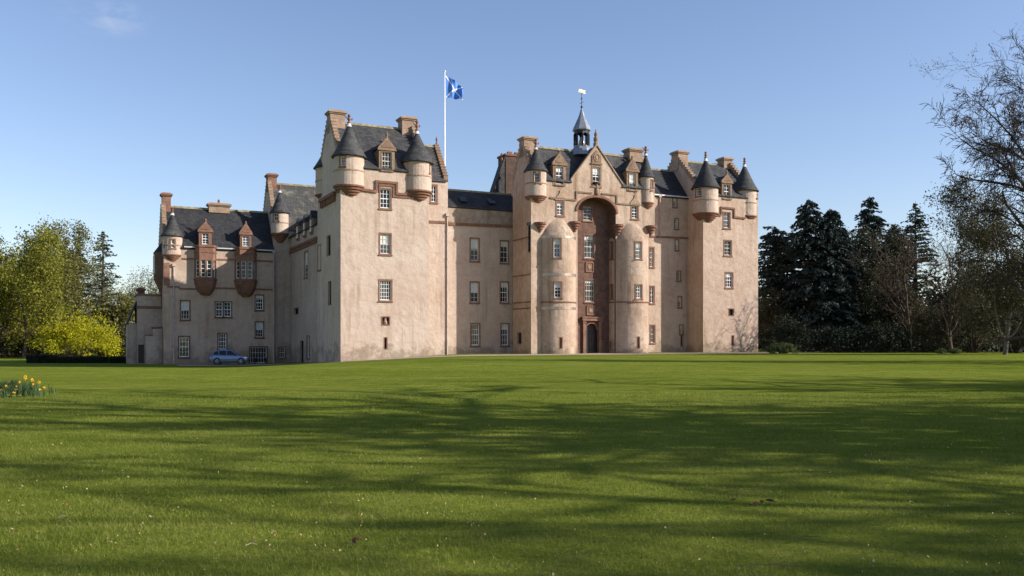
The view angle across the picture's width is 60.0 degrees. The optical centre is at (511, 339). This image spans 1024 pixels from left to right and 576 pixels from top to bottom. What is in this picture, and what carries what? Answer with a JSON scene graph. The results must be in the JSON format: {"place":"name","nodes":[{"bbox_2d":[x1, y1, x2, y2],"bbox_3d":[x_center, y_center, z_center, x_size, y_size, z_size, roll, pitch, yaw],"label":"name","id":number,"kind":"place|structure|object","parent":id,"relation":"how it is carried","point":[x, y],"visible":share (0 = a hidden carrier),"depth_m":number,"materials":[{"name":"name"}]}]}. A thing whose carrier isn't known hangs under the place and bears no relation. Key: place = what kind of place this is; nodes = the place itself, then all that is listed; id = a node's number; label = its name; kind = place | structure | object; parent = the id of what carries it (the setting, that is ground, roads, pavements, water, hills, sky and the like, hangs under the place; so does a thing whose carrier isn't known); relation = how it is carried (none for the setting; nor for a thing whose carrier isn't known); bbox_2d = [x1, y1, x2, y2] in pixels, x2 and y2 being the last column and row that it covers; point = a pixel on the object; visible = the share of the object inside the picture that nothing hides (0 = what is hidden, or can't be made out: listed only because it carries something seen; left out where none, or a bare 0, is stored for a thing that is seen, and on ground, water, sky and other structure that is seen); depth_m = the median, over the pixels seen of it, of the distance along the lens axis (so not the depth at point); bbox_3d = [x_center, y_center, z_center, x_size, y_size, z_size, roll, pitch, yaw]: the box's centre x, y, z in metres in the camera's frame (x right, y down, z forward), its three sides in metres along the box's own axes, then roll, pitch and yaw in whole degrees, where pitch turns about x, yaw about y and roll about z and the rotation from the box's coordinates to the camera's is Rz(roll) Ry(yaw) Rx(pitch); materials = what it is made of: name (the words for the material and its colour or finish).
{"place":"outdoors","nodes":[
{"label":"outdoors","id":0,"kind":"place"},
{"bbox_2d":[179,352,821,365],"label":"gravel path","id":1,"kind":"structure","parent":0,"point":[496,355],"depth_m":115.66,"materials":[{"name":"beige gravel"}]},
{"bbox_2d":[209,349,249,364],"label":"parked car","id":2,"kind":"object","parent":1,"relation":"on","point":[219,356],"visible":0.98,"depth_m":118.82,"materials":[{"name":"blue metal"}]},
{"bbox_2d":[0,349,1023,575],"bbox_3d":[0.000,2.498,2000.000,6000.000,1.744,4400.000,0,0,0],"label":"lawn","id":3,"kind":"structure","parent":0,"point":[841,373],"depth_m":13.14,"materials":[{"name":"green plant"}]},
{"bbox_2d":[0,323,43,357],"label":"undergrowth bush","id":4,"kind":"object","parent":3,"relation":"on","point":[2,342],"visible":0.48,"depth_m":168.56,"materials":[{"name":"green plant"}]},
{"bbox_2d":[0,259,48,352],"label":"spring tree","id":5,"kind":"object","parent":3,"relation":"on","point":[16,315],"visible":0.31,"depth_m":166.95,"materials":[{"name":"green plant"}]},
{"bbox_2d":[0,378,58,397],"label":"daffodil","id":6,"kind":"object","parent":3,"relation":"on","point":[22,389],"depth_m":26.34,"materials":[{"name":"green plant"}]},
{"bbox_2d":[25,354,38,362],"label":"clipped hedge","id":7,"kind":"object","parent":3,"relation":"on","point":[32,358],"visible":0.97,"depth_m":128.50,"materials":[{"name":"green plant"}]},
{"bbox_2d":[0,219,79,358],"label":"spring tree","id":8,"kind":"object","parent":3,"relation":"on","point":[49,282],"visible":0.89,"depth_m":158.31,"materials":[{"name":"green plant"}]},
{"bbox_2d":[12,332,76,357],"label":"undergrowth bush","id":9,"kind":"object","parent":3,"relation":"on","point":[31,352],"visible":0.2,"depth_m":168.80,"materials":[{"name":"green plant"}]},
{"bbox_2d":[0,213,89,356],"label":"olive tree","id":10,"kind":"object","parent":3,"relation":"on","point":[69,297],"visible":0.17,"depth_m":178.02,"materials":[{"name":"green plant"}]},
{"bbox_2d":[38,355,51,362],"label":"clipped hedge","id":11,"kind":"object","parent":3,"relation":"on","point":[42,358],"visible":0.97,"depth_m":128.49,"materials":[{"name":"green plant"}]},
{"bbox_2d":[0,219,107,330],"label":"olive tree","id":12,"kind":"object","parent":3,"relation":"on","point":[74,257],"visible":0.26,"depth_m":184.33,"materials":[{"name":"green plant"}]},
{"bbox_2d":[48,356,59,362],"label":"clipped hedge","id":13,"kind":"object","parent":3,"relation":"on","point":[52,359],"visible":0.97,"depth_m":128.50,"materials":[{"name":"green plant"}]},
{"bbox_2d":[0,322,125,354],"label":"undergrowth","id":14,"kind":"object","parent":3,"relation":"on","point":[89,350],"visible":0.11,"depth_m":173.28,"materials":[{"name":"green plant"}]},
{"bbox_2d":[59,356,72,362],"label":"clipped hedge","id":15,"kind":"object","parent":3,"relation":"on","point":[65,359],"visible":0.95,"depth_m":128.49,"materials":[{"name":"green plant"}]},
{"bbox_2d":[22,308,124,356],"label":"yellow bush","id":16,"kind":"object","parent":3,"relation":"on","point":[82,330],"visible":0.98,"depth_m":160.29,"materials":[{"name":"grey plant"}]},
{"bbox_2d":[58,237,94,325],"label":"dark conifer","id":17,"kind":"object","parent":3,"relation":"on","point":[82,255],"visible":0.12,"depth_m":196.12,"materials":[{"name":"green plant"}]},
{"bbox_2d":[72,356,83,362],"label":"clipped hedge","id":18,"kind":"object","parent":3,"relation":"on","point":[76,359],"visible":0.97,"depth_m":128.47,"materials":[{"name":"green plant"}]},
{"bbox_2d":[55,249,108,319],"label":"olive tree","id":19,"kind":"object","parent":3,"relation":"on","point":[85,287],"visible":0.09,"depth_m":193.32,"materials":[{"name":"green plant"}]},
{"bbox_2d":[12,285,157,338],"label":"woodland","id":20,"kind":"object","parent":3,"relation":"on","point":[109,320],"visible":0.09,"depth_m":185.04,"materials":[{"name":"green plant"}]},
{"bbox_2d":[83,356,94,362],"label":"clipped hedge","id":21,"kind":"object","parent":3,"relation":"on","point":[86,359],"visible":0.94,"depth_m":128.48,"materials":[{"name":"green plant"}]},
{"bbox_2d":[69,267,123,325],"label":"budding tree","id":22,"kind":"object","parent":3,"relation":"on","point":[99,293],"visible":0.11,"depth_m":201.88,"materials":[{"name":"green plant"}]},
{"bbox_2d":[94,356,108,362],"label":"clipped hedge","id":23,"kind":"object","parent":3,"relation":"on","point":[99,359],"visible":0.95,"depth_m":128.51,"materials":[{"name":"green plant"}]},
{"bbox_2d":[76,231,131,355],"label":"layered conifer","id":24,"kind":"object","parent":3,"relation":"on","point":[103,278],"visible":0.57,"depth_m":191.68,"materials":[{"name":"green plant"}]},
{"bbox_2d":[85,287,134,355],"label":"budding tree","id":25,"kind":"object","parent":3,"relation":"on","point":[122,310],"visible":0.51,"depth_m":187.67,"materials":[{"name":"green plant"}]},
{"bbox_2d":[108,356,119,362],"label":"clipped hedge","id":26,"kind":"object","parent":3,"relation":"on","point":[113,359],"visible":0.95,"depth_m":128.51,"materials":[{"name":"green plant"}]},
{"bbox_2d":[99,320,131,356],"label":"undergrowth bush","id":27,"kind":"object","parent":3,"relation":"on","point":[123,345],"visible":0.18,"depth_m":169.76,"materials":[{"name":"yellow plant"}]},
{"bbox_2d":[116,265,157,321],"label":"budding tree","id":28,"kind":"object","parent":3,"relation":"on","point":[155,291],"visible":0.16,"depth_m":203.90,"materials":[{"name":"grey plant"}]},
{"bbox_2d":[118,270,155,329],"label":"budding tree","id":29,"kind":"object","parent":3,"relation":"on","point":[146,292],"visible":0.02,"depth_m":208.47,"materials":[{"name":"grey plant"}]},
{"bbox_2d":[125,89,758,363],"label":"castle","id":30,"kind":"structure","parent":3,"relation":"on","point":[379,242],"depth_m":120.60,"materials":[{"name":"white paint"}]},
{"bbox_2d":[138,345,143,362],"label":"annexe door","id":31,"kind":"structure","parent":30,"relation":"in","point":[140,347],"depth_m":123.94,"materials":[{"name":"grey wood"}]},
{"bbox_2d":[178,336,190,358],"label":"window","id":32,"kind":"structure","parent":30,"relation":"in","point":[183,341],"depth_m":123.09,"materials":[{"name":"white paint"}]},
{"bbox_2d":[179,300,190,320],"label":"window","id":33,"kind":"structure","parent":30,"relation":"in","point":[185,305],"depth_m":123.15,"materials":[{"name":"white glass"}]},
{"bbox_2d":[214,301,223,317],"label":"window","id":34,"kind":"structure","parent":30,"relation":"in","point":[218,304],"depth_m":125.05,"materials":[{"name":"white paint"}]},
{"bbox_2d":[217,333,226,348],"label":"window","id":35,"kind":"structure","parent":30,"relation":"in","point":[221,337],"depth_m":125.28,"materials":[{"name":"white glass"}]},
{"bbox_2d":[222,301,232,317],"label":"window","id":36,"kind":"structure","parent":30,"relation":"in","point":[227,313],"depth_m":125.55,"materials":[{"name":"glass"}]},
{"bbox_2d":[249,346,267,362],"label":"window","id":37,"kind":"structure","parent":30,"relation":"in","point":[258,352],"depth_m":127.41,"materials":[{"name":"beige paint"}]},
{"bbox_2d":[254,294,264,311],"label":"window","id":38,"kind":"structure","parent":30,"relation":"in","point":[259,300],"depth_m":127.47,"materials":[{"name":"white paint"}]},
{"bbox_2d":[254,321,264,338],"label":"window","id":39,"kind":"structure","parent":30,"relation":"in","point":[259,325],"depth_m":127.47,"materials":[{"name":"glass"}]},
{"bbox_2d":[277,346,286,358],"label":"window","id":40,"kind":"structure","parent":30,"relation":"in","point":[281,349],"depth_m":129.44,"materials":[{"name":"grey glass"}]},
{"bbox_2d":[303,250,307,278],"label":"window","id":41,"kind":"structure","parent":30,"relation":"in","point":[306,277],"depth_m":120.36,"materials":[{"name":"grey glass"}]},
{"bbox_2d":[306,335,309,359],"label":"window","id":42,"kind":"structure","parent":30,"relation":"in","point":[308,358],"depth_m":119.92,"materials":[{"name":"white paint"}]},
{"bbox_2d":[378,187,392,210],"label":"window","id":43,"kind":"structure","parent":30,"relation":"in","point":[384,196],"depth_m":106.53,"materials":[{"name":"white paint"}]},
{"bbox_2d":[378,232,392,255],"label":"window","id":44,"kind":"structure","parent":30,"relation":"in","point":[384,238],"depth_m":106.53,"materials":[{"name":"beige paint"}]},
{"bbox_2d":[378,279,392,301],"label":"window","id":45,"kind":"structure","parent":30,"relation":"in","point":[385,287],"depth_m":106.55,"materials":[{"name":"white paint"}]},
{"bbox_2d":[429,184,438,203],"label":"window","id":46,"kind":"structure","parent":30,"relation":"in","point":[433,196],"depth_m":112.93,"materials":[{"name":"white paint"}]},
{"bbox_2d":[444,70,445,165],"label":"flagpole","id":47,"kind":"object","parent":30,"relation":"on","point":[444,123],"visible":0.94,"depth_m":118.35,"materials":[{"name":"white metal"}]},
{"bbox_2d":[446,76,462,99],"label":"flag","id":48,"kind":"object","parent":47,"relation":"attached to","point":[454,89],"visible":1,"depth_m":118.58,"materials":[{"name":"blue fabric"}]},
{"bbox_2d":[469,237,480,262],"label":"window","id":49,"kind":"structure","parent":30,"relation":"in","point":[473,241],"depth_m":118.52,"materials":[{"name":"beige paint"}]},
{"bbox_2d":[469,281,480,303],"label":"window","id":50,"kind":"structure","parent":30,"relation":"in","point":[473,286],"depth_m":118.52,"materials":[{"name":"white glass"}]},
{"bbox_2d":[470,323,480,346],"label":"window","id":51,"kind":"structure","parent":30,"relation":"in","point":[475,328],"depth_m":118.58,"materials":[{"name":"white glass"}]},
{"bbox_2d":[499,240,509,264],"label":"window","id":52,"kind":"structure","parent":30,"relation":"in","point":[503,243],"depth_m":120.45,"materials":[{"name":"grey glass"}]},
{"bbox_2d":[499,281,509,303],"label":"window","id":53,"kind":"structure","parent":30,"relation":"in","point":[503,286],"depth_m":120.42,"materials":[{"name":"white paint"}]},
{"bbox_2d":[500,323,509,346],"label":"window","id":54,"kind":"structure","parent":30,"relation":"in","point":[504,327],"depth_m":120.45,"materials":[{"name":"white paint"}]},
{"bbox_2d":[552,238,561,258],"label":"window","id":55,"kind":"structure","parent":30,"relation":"in","point":[556,242],"depth_m":115.55,"materials":[{"name":"white paint"}]},
{"bbox_2d":[552,281,562,298],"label":"window","id":56,"kind":"structure","parent":30,"relation":"in","point":[557,285],"depth_m":115.52,"materials":[{"name":"glass"}]},
{"bbox_2d":[555,190,565,216],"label":"window","id":57,"kind":"structure","parent":30,"relation":"in","point":[560,205],"depth_m":117.34,"materials":[{"name":"white paint"}]},
{"bbox_2d":[582,205,593,221],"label":"window","id":58,"kind":"structure","parent":30,"relation":"in","point":[586,211],"depth_m":121.07,"materials":[{"name":"beige paint"}]},
{"bbox_2d":[583,234,595,259],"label":"window","id":59,"kind":"structure","parent":30,"relation":"in","point":[587,240],"depth_m":121.19,"materials":[{"name":"glass"}]},
{"bbox_2d":[584,279,595,302],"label":"window","id":60,"kind":"structure","parent":30,"relation":"in","point":[589,284],"depth_m":121.24,"materials":[{"name":"glass"}]},
{"bbox_2d":[586,324,596,352],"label":"door","id":61,"kind":"structure","parent":30,"relation":"in","point":[591,332],"depth_m":121.69,"materials":[{"name":"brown wood"}]},
{"bbox_2d":[591,165,601,187],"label":"window","id":62,"kind":"structure","parent":30,"relation":"in","point":[594,170],"depth_m":119.80,"materials":[{"name":"white paint"}]},
{"bbox_2d":[630,195,639,220],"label":"window","id":63,"kind":"structure","parent":30,"relation":"in","point":[634,201],"depth_m":122.40,"materials":[{"name":"white paint"}]},
{"bbox_2d":[634,241,642,260],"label":"window","id":64,"kind":"structure","parent":30,"relation":"in","point":[638,247],"depth_m":120.83,"materials":[{"name":"glass"}]},
{"bbox_2d":[635,284,643,299],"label":"window","id":65,"kind":"structure","parent":30,"relation":"in","point":[637,286],"depth_m":120.80,"materials":[{"name":"white paint"}]},
{"bbox_2d":[649,246,654,268],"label":"window","id":66,"kind":"structure","parent":30,"relation":"in","point":[650,248],"depth_m":130.78,"materials":[{"name":"grey glass"}]},
{"bbox_2d":[649,285,655,304],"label":"window","id":67,"kind":"structure","parent":30,"relation":"in","point":[650,287],"depth_m":130.78,"materials":[{"name":"white paint"}]},
{"bbox_2d":[649,324,655,343],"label":"window","id":68,"kind":"structure","parent":30,"relation":"in","point":[651,325],"depth_m":130.84,"materials":[{"name":"grey glass"}]},
{"bbox_2d":[672,198,677,208],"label":"window","id":69,"kind":"structure","parent":30,"relation":"in","point":[673,199],"depth_m":132.55,"materials":[{"name":"glass"}]},
{"bbox_2d":[674,218,679,229],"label":"window","id":70,"kind":"structure","parent":30,"relation":"in","point":[675,219],"depth_m":132.64,"materials":[{"name":"grey glass"}]},
{"bbox_2d":[676,270,681,281],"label":"window","id":71,"kind":"structure","parent":30,"relation":"in","point":[678,273],"depth_m":132.80,"materials":[{"name":"grey glass"}]},
{"bbox_2d":[677,296,682,308],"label":"window","id":72,"kind":"structure","parent":30,"relation":"in","point":[679,298],"depth_m":132.87,"materials":[{"name":"beige paint"}]},
{"bbox_2d":[722,211,731,229],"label":"window","id":73,"kind":"structure","parent":30,"relation":"in","point":[725,214],"depth_m":132.29,"materials":[{"name":"white glass"}]},
{"bbox_2d":[723,239,732,256],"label":"window","id":74,"kind":"structure","parent":30,"relation":"in","point":[726,243],"depth_m":132.35,"materials":[{"name":"white glass"}]},
{"bbox_2d":[724,272,733,288],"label":"window","id":75,"kind":"structure","parent":30,"relation":"in","point":[728,275],"depth_m":132.48,"materials":[{"name":"white paint"}]},
{"bbox_2d":[736,561,803,566],"bbox_3d":[1.903,1.650,6.534,0.500,0.031,0.075,0,0,6],"label":"fallen twig","id":76,"kind":"object","parent":3,"relation":"on","point":[768,564],"visible":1,"depth_m":6.52,"materials":[{"name":"brown wood"}]},
{"bbox_2d":[758,287,793,349],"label":"undergrowth bush","id":77,"kind":"object","parent":3,"relation":"on","point":[771,313],"visible":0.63,"depth_m":145.62,"materials":[{"name":"green plant"}]},
{"bbox_2d":[758,226,804,342],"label":"dark conifer","id":78,"kind":"object","parent":3,"relation":"on","point":[773,254],"visible":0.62,"depth_m":149.15,"materials":[{"name":"green plant"}]},
{"bbox_2d":[765,338,798,353],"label":"light shrub","id":79,"kind":"object","parent":3,"relation":"on","point":[783,347],"visible":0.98,"depth_m":117.44,"materials":[{"name":"green plant"}]},
{"bbox_2d":[762,314,815,351],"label":"undergrowth bush","id":80,"kind":"object","parent":3,"relation":"on","point":[792,332],"visible":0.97,"depth_m":126.02,"materials":[{"name":"green plant"}]},
{"bbox_2d":[778,199,871,347],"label":"tall spruce","id":81,"kind":"object","parent":3,"relation":"on","point":[825,279],"visible":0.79,"depth_m":144.34,"materials":[{"name":"green plant"}]},
{"bbox_2d":[808,324,869,352],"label":"undergrowth bush","id":82,"kind":"object","parent":3,"relation":"on","point":[845,336],"visible":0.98,"depth_m":127.12,"materials":[{"name":"green plant"}]},
{"bbox_2d":[848,197,899,332],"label":"dark spruce","id":83,"kind":"object","parent":3,"relation":"on","point":[867,218],"visible":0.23,"depth_m":153.44,"materials":[{"name":"green plant"}]},
{"bbox_2d":[834,224,920,339],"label":"yew tree","id":84,"kind":"object","parent":3,"relation":"on","point":[872,315],"visible":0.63,"depth_m":144.87,"materials":[{"name":"green plant"}]},
{"bbox_2d":[849,321,917,352],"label":"undergrowth bush","id":85,"kind":"object","parent":3,"relation":"on","point":[893,338],"visible":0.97,"depth_m":125.99,"materials":[{"name":"green plant"}]},
{"bbox_2d":[758,257,1023,348],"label":"woodland","id":86,"kind":"object","parent":3,"relation":"on","point":[760,346],"visible":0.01,"depth_m":175.85,"materials":[{"name":"brown plant"}]},
{"bbox_2d":[759,323,1023,351],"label":"undergrowth","id":87,"kind":"object","parent":3,"relation":"on","point":[997,349],"visible":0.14,"depth_m":133.91,"materials":[{"name":"green plant"}]},
{"bbox_2d":[876,283,929,346],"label":"undergrowth bush","id":88,"kind":"object","parent":3,"relation":"on","point":[892,321],"visible":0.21,"depth_m":145.42,"materials":[{"name":"grey plant"}]},
{"bbox_2d":[840,224,978,352],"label":"bare tree","id":89,"kind":"object","parent":3,"relation":"on","point":[907,321],"visible":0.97,"depth_m":128.28,"materials":[{"name":"brown plant"}]},
{"bbox_2d":[884,201,945,343],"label":"spire conifer","id":90,"kind":"object","parent":3,"relation":"on","point":[917,223],"visible":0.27,"depth_m":151.43,"materials":[{"name":"green plant"}]},
{"bbox_2d":[886,298,958,352],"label":"undergrowth bush","id":91,"kind":"object","parent":3,"relation":"on","point":[927,329],"visible":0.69,"depth_m":129.15,"materials":[{"name":"green plant"}]},
{"bbox_2d":[935,348,947,353],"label":"leafy tuft","id":92,"kind":"object","parent":3,"relation":"on","point":[941,350],"visible":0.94,"depth_m":116.77,"materials":[{"name":"green plant"}]},
{"bbox_2d":[913,281,971,343],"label":"undergrowth bush","id":93,"kind":"object","parent":3,"relation":"on","point":[940,297],"visible":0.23,"depth_m":139.50,"materials":[{"name":"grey plant"}]},
{"bbox_2d":[918,207,989,352],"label":"bare tree","id":94,"kind":"object","parent":3,"relation":"on","point":[950,327],"visible":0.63,"depth_m":121.75,"materials":[{"name":"brown plant"}]},
{"bbox_2d":[950,348,961,353],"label":"leafy tuft","id":95,"kind":"object","parent":3,"relation":"on","point":[956,351],"visible":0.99,"depth_m":116.83,"materials":[{"name":"green plant"}]},
{"bbox_2d":[910,24,1023,115],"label":"bare tree","id":96,"kind":"object","parent":3,"relation":"on","point":[973,69],"visible":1,"depth_m":37.10,"materials":[{"name":"brown plant"}]},
{"bbox_2d":[932,277,1005,352],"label":"undergrowth bush","id":97,"kind":"object","parent":3,"relation":"on","point":[972,347],"visible":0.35,"depth_m":127.47,"materials":[{"name":"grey plant"}]},
{"bbox_2d":[919,29,1023,343],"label":"great bare tree","id":98,"kind":"object","parent":3,"relation":"on","point":[1012,174],"visible":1,"depth_m":70.75,"materials":[{"name":"brown plant"}]},
{"bbox_2d":[919,170,1023,354],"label":"beech tree","id":99,"kind":"object","parent":3,"relation":"on","point":[969,232],"visible":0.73,"depth_m":107.30,"materials":[{"name":"green plant"}]},
{"bbox_2d":[938,228,1023,344],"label":"beech tree","id":100,"kind":"object","parent":3,"relation":"on","point":[963,264],"visible":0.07,"depth_m":134.85,"materials":[{"name":"grey plant"}]},
{"bbox_2d":[974,284,1023,352],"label":"undergrowth bush","id":101,"kind":"object","parent":3,"relation":"on","point":[1014,346],"visible":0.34,"depth_m":123.70,"materials":[{"name":"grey plant"}]},
{"bbox_2d":[1010,327,1023,352],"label":"undergrowth bush","id":102,"kind":"object","parent":3,"relation":"on","point":[1021,344],"visible":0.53,"depth_m":122.14,"materials":[{"name":"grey plant"}]},
{"bbox_2d":[0,0,1023,322],"label":"sky","id":103,"kind":"structure","parent":0,"point":[108,107],"materials":[{"name":"blue"}]},
{"bbox_2d":[3,386,1022,575],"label":"fallen leaves","id":104,"kind":"object","parent":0,"point":[873,560],"visible":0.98,"depth_m":8.62,"materials":[{"name":"brown plant"}]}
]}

